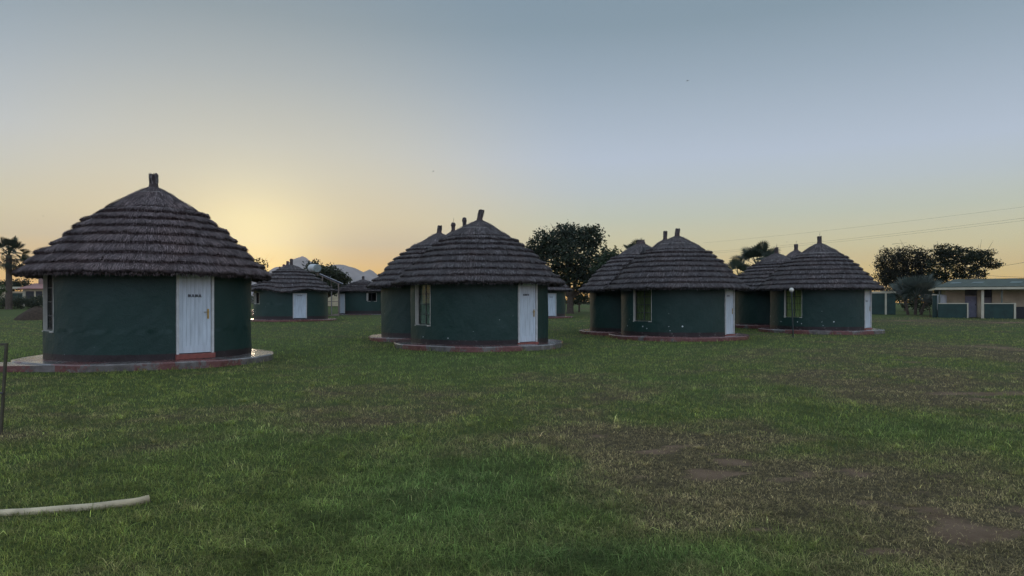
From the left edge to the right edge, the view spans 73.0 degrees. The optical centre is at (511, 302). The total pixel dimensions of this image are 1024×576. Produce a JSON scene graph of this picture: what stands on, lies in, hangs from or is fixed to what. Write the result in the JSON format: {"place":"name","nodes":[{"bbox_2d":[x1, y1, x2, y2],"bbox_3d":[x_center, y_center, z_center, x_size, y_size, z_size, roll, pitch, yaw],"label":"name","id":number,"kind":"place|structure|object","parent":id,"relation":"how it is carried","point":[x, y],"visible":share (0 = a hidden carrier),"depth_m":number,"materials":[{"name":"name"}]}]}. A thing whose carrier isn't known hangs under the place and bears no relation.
{"place":"outdoors","nodes":[
{"label":"outdoors","id":0,"kind":"place"},
{"bbox_2d":[0,362,54,371],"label":"path","id":1,"kind":"structure","parent":0,"point":[14,367],"depth_m":16.51,"materials":[{"name":"grey concrete"}]},
{"bbox_2d":[251,256,378,300],"bbox_3d":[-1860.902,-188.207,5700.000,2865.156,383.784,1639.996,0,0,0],"label":"mountains","id":2,"kind":"structure","parent":0,"point":[355,274],"depth_m":5560.70,"materials":[{"name":"grey stone"}]},
{"bbox_2d":[0,303,1023,575],"bbox_3d":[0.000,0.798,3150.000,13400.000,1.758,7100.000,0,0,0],"label":"ground","id":3,"kind":"structure","parent":0,"point":[984,533],"depth_m":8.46,"materials":[{"name":"green plant"}]},
{"bbox_2d":[0,343,7,435],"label":"metal railing","id":4,"kind":"object","parent":3,"relation":"on","point":[5,345],"visible":0.87,"depth_m":8.56,"materials":[{"name":"metal"}]},
{"bbox_2d":[0,282,7,306],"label":"bushy tree","id":5,"kind":"object","parent":3,"relation":"on","point":[2,291],"visible":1,"depth_m":84.36,"materials":[{"name":"green plant"}]},
{"bbox_2d":[0,294,14,308],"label":"shrub","id":6,"kind":"object","parent":3,"relation":"on","point":[3,302],"visible":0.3,"depth_m":92.98,"materials":[{"name":"green plant"}]},
{"bbox_2d":[0,236,31,308],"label":"fan palm","id":7,"kind":"object","parent":3,"relation":"on","point":[12,244],"visible":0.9,"depth_m":89.69,"materials":[{"name":"green plant"}]},
{"bbox_2d":[0,277,33,293],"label":"bushy tree","id":8,"kind":"object","parent":3,"relation":"on","point":[17,283],"visible":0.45,"depth_m":111.49,"materials":[{"name":"green plant"}]},
{"bbox_2d":[3,293,34,308],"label":"shrub","id":9,"kind":"object","parent":3,"relation":"on","point":[18,302],"visible":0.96,"depth_m":91.33,"materials":[{"name":"green plant"}]},
{"bbox_2d":[0,279,42,305],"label":"house","id":10,"kind":"structure","parent":3,"relation":"on","point":[35,289],"depth_m":110.00,"materials":[{"name":"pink paint"}]},
{"bbox_2d":[26,291,33,298],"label":"window","id":11,"kind":"structure","parent":10,"relation":"in","point":[28,293],"depth_m":109.94,"materials":[{"name":"grey glass"}]},
{"bbox_2d":[14,306,42,319],"bbox_3d":[-38.212,0.821,56.077,3.813,1.126,3.313,0,0,-25],"label":"earth mound","id":12,"kind":"object","parent":3,"relation":"on","point":[35,313],"visible":0.63,"depth_m":54.95,"materials":[{"name":"soil"}]},
{"bbox_2d":[24,294,42,308],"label":"shrub","id":13,"kind":"object","parent":3,"relation":"on","point":[38,301],"visible":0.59,"depth_m":92.91,"materials":[{"name":"green plant"}]},
{"bbox_2d":[0,495,149,515],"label":"corrugated hose","id":14,"kind":"object","parent":3,"relation":"on","point":[115,503],"visible":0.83,"depth_m":5.46,"materials":[{"name":"beige plastic"}]},
{"bbox_2d":[10,173,273,372],"bbox_3d":[-10.195,-0.714,19.685,6.526,5.944,6.606,0,0,0],"label":"thatched hut","id":15,"kind":"object","parent":3,"relation":"on","point":[152,275],"visible":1,"depth_m":17.53,"materials":[{"name":"green paint"}]},
{"bbox_2d":[42,274,53,332],"bbox_3d":[-11.895,-0.020,17.939,1.076,1.600,0.280,0,0,44],"label":"window","id":16,"kind":"structure","parent":15,"relation":"in","point":[48,299],"depth_m":18.20,"materials":[{"name":"metal"}]},
{"bbox_2d":[176,273,213,354],"bbox_3d":[-8.288,0.265,18.061,0.196,2.110,0.976,0,0,40],"label":"door","id":17,"kind":"structure","parent":15,"relation":"in","point":[194,294],"depth_m":18.04,"materials":[{"name":"white paint"}]},
{"bbox_2d":[253,256,269,281],"bbox_3d":[-22.615,-1.479,62.073,2.516,5.889,2.213,0,0,43],"label":"bushy tree","id":18,"kind":"object","parent":3,"relation":"on","point":[267,264],"visible":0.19,"depth_m":61.98,"materials":[{"name":"green plant"}]},
{"bbox_2d":[251,259,336,321],"bbox_3d":[-17.441,-0.757,54.781,6.964,5.476,7.052,0,0,0],"label":"thatched hut","id":19,"kind":"object","parent":3,"relation":"on","point":[291,292],"visible":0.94,"depth_m":52.46,"materials":[{"name":"green paint"}]},
{"bbox_2d":[255,293,259,303],"bbox_3d":[-19.382,-0.352,52.942,0.320,0.950,0.976,0,0,-43],"label":"window","id":20,"kind":"structure","parent":19,"relation":"in","point":[257,295],"depth_m":53.15,"materials":[{"name":"glass"}]},
{"bbox_2d":[293,293,306,317],"bbox_3d":[-16.084,0.223,52.420,1.036,1.900,0.175,0,0,-31],"label":"door","id":21,"kind":"structure","parent":19,"relation":"in","point":[299,299],"depth_m":52.38,"materials":[{"name":"white paint"}]},
{"bbox_2d":[308,264,342,315],"bbox_3d":[-17.332,-1.154,64.163,3.686,4.978,2.239,0,0,0],"label":"solar water heater","id":22,"kind":"object","parent":3,"relation":"on","point":[314,268],"visible":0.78,"depth_m":63.48,"materials":[{"name":"white metal"}]},
{"bbox_2d":[302,258,352,297],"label":"broadleaf tree","id":23,"kind":"object","parent":3,"relation":"on","point":[337,274],"visible":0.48,"depth_m":103.28,"materials":[{"name":"green plant"}]},
{"bbox_2d":[328,294,337,305],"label":"boundary wall","id":24,"kind":"structure","parent":3,"relation":"on","point":[334,298],"depth_m":112.00,"materials":[{"name":"beige paint"}]},
{"bbox_2d":[332,276,380,314],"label":"thatched hut","id":25,"kind":"object","parent":3,"relation":"on","point":[358,297],"visible":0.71,"depth_m":67.79,"materials":[{"name":"green paint"}]},
{"bbox_2d":[340,294,344,312],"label":"door","id":26,"kind":"structure","parent":25,"relation":"in","point":[342,296],"depth_m":68.29,"materials":[{"name":"white paint"}]},
{"bbox_2d":[445,219,455,234],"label":"thatched hut","id":27,"kind":"object","parent":3,"relation":"on","point":[453,225],"visible":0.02,"depth_m":43.09,"materials":[{"name":"plant"}]},
{"bbox_2d":[462,217,466,225],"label":"thatched hut","id":28,"kind":"object","parent":3,"relation":"on","point":[464,220],"visible":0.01,"depth_m":37.51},
{"bbox_2d":[366,209,564,351],"bbox_3d":[-2.276,-0.647,29.034,6.654,5.810,12.204,0,0,-22],"label":"thatched hut","id":29,"kind":"object","parent":3,"relation":"on","point":[479,284],"visible":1,"depth_m":24.33,"materials":[{"name":"green paint"}]},
{"bbox_2d":[415,283,430,325],"bbox_3d":[-3.094,0.055,24.834,0.320,1.590,1.056,0,0,-40],"label":"window","id":30,"kind":"structure","parent":29,"relation":"in","point":[425,288],"depth_m":25.12,"materials":[{"name":"glass"}]},
{"bbox_2d":[518,283,537,342],"bbox_3d":[0.522,0.335,24.580,0.956,2.130,0.196,0,0,-44],"label":"door","id":31,"kind":"structure","parent":29,"relation":"in","point":[528,293],"depth_m":24.58,"materials":[{"name":"white paint"}]},
{"bbox_2d":[548,283,572,318],"bbox_3d":[2.150,-0.911,61.001,6.552,5.597,6.657,0,0,0],"label":"thatched hut","id":32,"kind":"object","parent":3,"relation":"on","point":[556,303],"visible":0.25,"depth_m":59.01,"materials":[{"name":"green paint"}]},
{"bbox_2d":[548,293,555,315],"bbox_3d":[3.312,0.155,58.797,0.966,1.950,0.175,0,0,-29],"label":"door","id":33,"kind":"structure","parent":32,"relation":"in","point":[551,296],"depth_m":58.79,"materials":[{"name":"white paint"}]},
{"bbox_2d":[524,221,610,313],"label":"broadleaf tree","id":34,"kind":"object","parent":3,"relation":"on","point":[566,243],"visible":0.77,"depth_m":70.96,"materials":[{"name":"green plant"}]},
{"bbox_2d":[566,287,589,311],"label":"bushy tree","id":35,"kind":"object","parent":3,"relation":"on","point":[580,297],"visible":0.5,"depth_m":77.81,"materials":[{"name":"green plant"}]},
{"bbox_2d":[251,293,918,304],"bbox_3d":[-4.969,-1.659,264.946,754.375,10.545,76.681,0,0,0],"label":"distant treeline","id":36,"kind":"object","parent":3,"relation":"on","point":[566,298],"visible":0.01,"depth_m":257.48,"materials":[{"name":"green plant"}]},
{"bbox_2d":[585,245,621,271],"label":"bushy tree","id":37,"kind":"object","parent":3,"relation":"on","point":[605,257],"visible":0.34,"depth_m":65.87,"materials":[{"name":"green plant"}]},
{"bbox_2d":[623,238,641,248],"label":"fan palm","id":38,"kind":"object","parent":3,"relation":"on","point":[630,244],"visible":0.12,"depth_m":69.45,"materials":[{"name":"green plant"}]},
{"bbox_2d":[652,231,667,247],"bbox_3d":[9.442,-1.130,42.596,6.628,6.598,6.573,0,0,0],"label":"thatched hut","id":39,"kind":"object","parent":3,"relation":"on","point":[665,233],"visible":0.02,"depth_m":42.48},
{"bbox_2d":[577,228,749,341],"bbox_3d":[7.276,-0.624,34.929,7.566,5.764,11.327,0,0,0],"label":"thatched hut","id":40,"kind":"object","parent":3,"relation":"on","point":[677,287],"visible":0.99,"depth_m":30.71,"materials":[{"name":"green paint"}]},
{"bbox_2d":[633,289,651,321],"bbox_3d":[5.922,0.095,30.999,0.320,1.550,1.096,0,0,-40],"label":"window","id":41,"kind":"structure","parent":40,"relation":"in","point":[642,300],"depth_m":31.21,"materials":[{"name":"glass"}]},
{"bbox_2d":[725,289,734,334],"bbox_3d":[9.675,0.370,30.923,0.196,2.080,0.956,0,0,41],"label":"door","id":42,"kind":"structure","parent":40,"relation":"in","point":[729,295],"depth_m":30.94,"materials":[{"name":"white paint"}]},
{"bbox_2d":[726,258,750,274],"bbox_3d":[19.606,-1.201,60.163,3.192,5.392,3.063,0,0,38],"label":"fan palm","id":43,"kind":"object","parent":3,"relation":"on","point":[732,264],"visible":0.45,"depth_m":59.65,"materials":[{"name":"green plant"}]},
{"bbox_2d":[729,240,779,264],"bbox_3d":[21.926,-2.067,62.158,5.127,7.064,3.731,0,0,31],"label":"fan palm","id":44,"kind":"object","parent":3,"relation":"on","point":[759,251],"visible":0.56,"depth_m":61.62,"materials":[{"name":"green plant"}]},
{"bbox_2d":[789,288,794,337],"bbox_3d":[13.192,0.521,32.600,0.258,2.462,0.210,0,0,0],"label":"lamp post","id":45,"kind":"object","parent":3,"relation":"on","point":[791,290],"visible":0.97,"depth_m":32.57,"materials":[{"name":"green metal"}]},
{"bbox_2d":[786,244,800,257],"bbox_3d":[21.120,-1.296,51.498,6.560,6.648,6.505,0,0,0],"label":"thatched hut","id":46,"kind":"object","parent":3,"relation":"on","point":[793,253],"visible":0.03,"depth_m":51.22,"materials":[{"name":"plant"}]},
{"bbox_2d":[735,235,884,334],"bbox_3d":[17.060,-0.867,41.612,7.014,6.200,12.114,0,0,0],"label":"thatched hut","id":47,"kind":"object","parent":3,"relation":"on","point":[834,288],"visible":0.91,"depth_m":37.15,"materials":[{"name":"green paint"}]},
{"bbox_2d":[784,290,801,317],"bbox_3d":[15.287,0.030,37.462,0.320,1.590,1.126,0,0,-35],"label":"window","id":48,"kind":"structure","parent":47,"relation":"in","point":[797,295],"depth_m":37.54,"materials":[{"name":"glass"}]},
{"bbox_2d":[864,289,871,327],"bbox_3d":[18.992,0.320,37.034,0.956,2.070,0.196,0,0,-44],"label":"door","id":49,"kind":"structure","parent":47,"relation":"in","point":[867,294],"depth_m":37.11,"materials":[{"name":"white paint"}]},
{"bbox_2d":[872,291,895,314],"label":"boundary wall","id":50,"kind":"structure","parent":3,"relation":"on","point":[883,302],"depth_m":68.61,"materials":[{"name":"green paint"}]},
{"bbox_2d":[869,243,940,310],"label":"thorn tree","id":51,"kind":"object","parent":3,"relation":"on","point":[903,263],"visible":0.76,"depth_m":81.47,"materials":[{"name":"green plant"}]},
{"bbox_2d":[883,273,943,314],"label":"bushy tree","id":52,"kind":"object","parent":3,"relation":"on","point":[915,287],"visible":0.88,"depth_m":67.53,"materials":[{"name":"green plant"}]},
{"bbox_2d":[897,294,931,311],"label":"shrub","id":53,"kind":"object","parent":3,"relation":"on","point":[910,301],"visible":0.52,"depth_m":75.65,"materials":[{"name":"green plant"}]},
{"bbox_2d":[932,294,936,317],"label":"screen wall","id":54,"kind":"structure","parent":3,"relation":"on","point":[934,305],"depth_m":60.55,"materials":[{"name":"green paint"}]},
{"bbox_2d":[921,240,1005,283],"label":"umbrella thorn tree","id":55,"kind":"object","parent":3,"relation":"on","point":[972,258],"visible":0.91,"depth_m":77.48,"materials":[{"name":"green plant"}]},
{"bbox_2d":[949,270,986,279],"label":"bare bush","id":56,"kind":"object","parent":3,"relation":"on","point":[976,277],"visible":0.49,"depth_m":74.03,"materials":[{"name":"green plant"}]},
{"bbox_2d":[928,278,1023,318],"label":"building","id":57,"kind":"structure","parent":3,"relation":"on","point":[1001,298],"depth_m":59.53,"materials":[{"name":"beige paint"}]},
{"bbox_2d":[965,290,976,316],"bbox_3d":[40.408,0.175,60.941,0.874,2.640,0.130,0,0,27],"label":"door","id":58,"kind":"structure","parent":57,"relation":"in","point":[970,295],"depth_m":60.91,"materials":[{"name":"wood"}]},
{"bbox_2d":[984,290,991,297],"bbox_3d":[41.372,-0.800,60.310,0.695,0.690,0.020,0,0,27],"label":"window","id":59,"kind":"structure","parent":57,"relation":"in","point":[987,293],"depth_m":60.26,"materials":[{"name":"black glass"}]},
{"bbox_2d":[1016,307,1023,318],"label":"storage box","id":60,"kind":"object","parent":3,"relation":"on","point":[1019,312],"visible":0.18,"depth_m":58.11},
{"bbox_3d":[37.923,1.172,61.181,1.100,1.045,0.800,0,0,27],"label":"block base","id":61,"kind":"object","parent":3,"relation":"on","visible":0},
{"bbox_2d":[937,294,946,309],"bbox_3d":[37.923,-0.055,61.181,0.880,1.400,0.880,0,0,0],"label":"water tank","id":62,"kind":"object","parent":61,"relation":"on","point":[943,298],"visible":0.48,"depth_m":60.83,"materials":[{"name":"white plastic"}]},
{"bbox_2d":[0,0,1023,302],"label":"sky","id":63,"kind":"structure","parent":0,"point":[342,132],"materials":[{"name":"blue"}]},
{"bbox_2d":[707,207,1018,242],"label":"power cable","id":64,"kind":"object","parent":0,"point":[870,225],"visible":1,"depth_m":86.22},
{"bbox_2d":[713,218,1020,251],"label":"power cable","id":65,"kind":"object","parent":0,"point":[886,234],"visible":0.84,"depth_m":83.89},
{"bbox_2d":[721,220,1023,252],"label":"power cable","id":66,"kind":"object","parent":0,"point":[896,235],"visible":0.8,"depth_m":82.63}
]}

